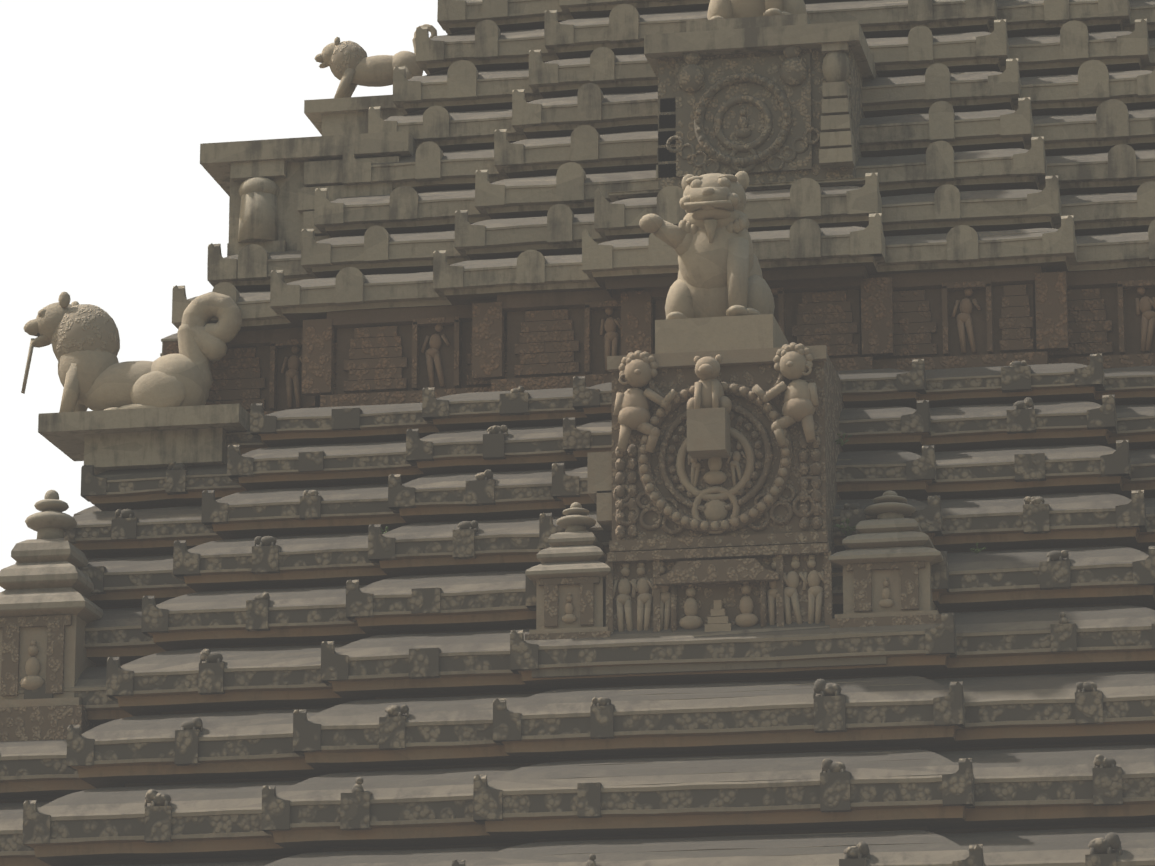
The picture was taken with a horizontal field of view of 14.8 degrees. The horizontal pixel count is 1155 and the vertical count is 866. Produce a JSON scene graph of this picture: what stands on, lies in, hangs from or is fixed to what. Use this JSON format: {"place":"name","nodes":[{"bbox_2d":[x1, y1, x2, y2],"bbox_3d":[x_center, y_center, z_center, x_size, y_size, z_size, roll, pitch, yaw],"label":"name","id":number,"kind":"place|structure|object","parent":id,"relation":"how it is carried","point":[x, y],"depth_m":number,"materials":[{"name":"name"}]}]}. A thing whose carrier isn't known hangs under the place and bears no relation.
{"place":"outdoors","nodes":[
{"label":"outdoors","id":0,"kind":"place"},
{"bbox_2d":[0,0,446,591],"label":"sky","id":1,"kind":"structure","parent":0,"point":[108,201],"materials":[{"name":"white"}]},
{"bbox_2d":[0,363,1154,865],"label":"tiered roof","id":2,"kind":"structure","parent":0,"point":[708,769],"depth_m":57.26,"materials":[{"name":"stone"}]},
{"bbox_2d":[0,490,103,740],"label":"shrine","id":3,"kind":"object","parent":2,"relation":"on","point":[49,610],"depth_m":60.02,"materials":[{"name":"stone"}]},
{"bbox_2d":[38,404,249,474],"bbox_3d":[-5.957,0.231,62.653,2.900,0.750,1.700,-3,-15,11],"label":"statue pedestal","id":4,"kind":"object","parent":2,"relation":"on","point":[101,441],"depth_m":61.99,"materials":[{"name":"stone"}]},
{"bbox_2d":[21,292,241,412],"bbox_3d":[-6.328,-1.051,63.063,3.207,1.949,1.020,-3,-15,11],"label":"lion","id":5,"kind":"object","parent":4,"relation":"on","point":[94,374],"depth_m":62.78},
{"bbox_2d":[525,502,611,639],"bbox_3d":[-0.020,1.937,57.910,1.120,2.126,1.120,-3,-15,11],"label":"shrine","id":6,"kind":"object","parent":2,"relation":"on","point":[570,573],"depth_m":57.42,"materials":[{"name":"stone"}]},
{"bbox_2d":[15,353,1154,865],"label":"carved roof ornaments","id":7,"kind":"object","parent":2,"relation":"on","point":[831,717],"depth_m":57.78,"materials":[{"name":"stone"}]},
{"bbox_2d":[829,490,942,627],"bbox_3d":[4.045,1.754,57.308,1.430,2.079,1.430,-3,-15,11],"label":"shrine","id":8,"kind":"object","parent":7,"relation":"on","point":[888,557],"depth_m":56.70,"materials":[{"name":"stone"}]},
{"bbox_2d":[163,266,1154,414],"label":"carved frieze","id":9,"kind":"object","parent":2,"relation":"on","point":[1031,315],"depth_m":60.95,"materials":[{"name":"stone"}]},
{"bbox_2d":[160,0,1154,355],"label":"tiered roof","id":10,"kind":"structure","parent":9,"relation":"on","point":[994,192],"depth_m":62.74,"materials":[{"name":"stone"}]},
{"bbox_2d":[200,95,416,256],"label":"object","id":11,"kind":"object","parent":10,"relation":"on","point":[268,186],"depth_m":64.15,"materials":[{"name":"stone"}]},
{"bbox_2d":[314,24,436,97],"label":"lion","id":12,"kind":"object","parent":11,"relation":"on","point":[351,64],"depth_m":66.82},
{"bbox_2d":[172,0,1154,328],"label":"roof ornaments","id":13,"kind":"object","parent":10,"relation":"attached to","point":[250,262],"depth_m":62.91,"materials":[{"name":"stone"}]},
{"bbox_2d":[582,13,885,296],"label":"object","id":14,"kind":"object","parent":10,"relation":"attached to","point":[771,107],"depth_m":61.49,"materials":[{"name":"stone"}]},
{"bbox_2d":[707,0,806,19],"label":"lion","id":15,"kind":"object","parent":14,"relation":"on","point":[722,9],"depth_m":62.77},
{"bbox_2d":[532,656,886,677],"bbox_3d":[1.819,3.030,57.491,4.576,0.420,1.700,-3,-15,11],"label":"stone ledge","id":16,"kind":"object","parent":2,"relation":"on","point":[651,669],"depth_m":56.66,"materials":[{"name":"stone"}]},
{"bbox_2d":[587,342,845,633],"bbox_3d":[1.980,1.180,58.900,3.195,3.901,4.130,-3,-15,11],"label":"carved relief panel","id":17,"kind":"object","parent":2,"relation":"on","point":[712,493],"depth_m":57.34,"materials":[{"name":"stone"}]},
{"bbox_2d":[655,314,787,353],"bbox_3d":[1.912,-1.101,58.678,1.560,0.500,1.400,-3,-15,11],"label":"lion pedestal","id":18,"kind":"object","parent":17,"relation":"on","point":[718,333],"depth_m":58.02,"materials":[{"name":"stone"}]},
{"bbox_2d":[639,171,774,318],"bbox_3d":[1.782,-2.378,59.084,1.516,2.218,1.645,-6,-16,21],"label":"lion","id":19,"kind":"object","parent":18,"relation":"on","point":[708,239],"depth_m":58.67}
]}

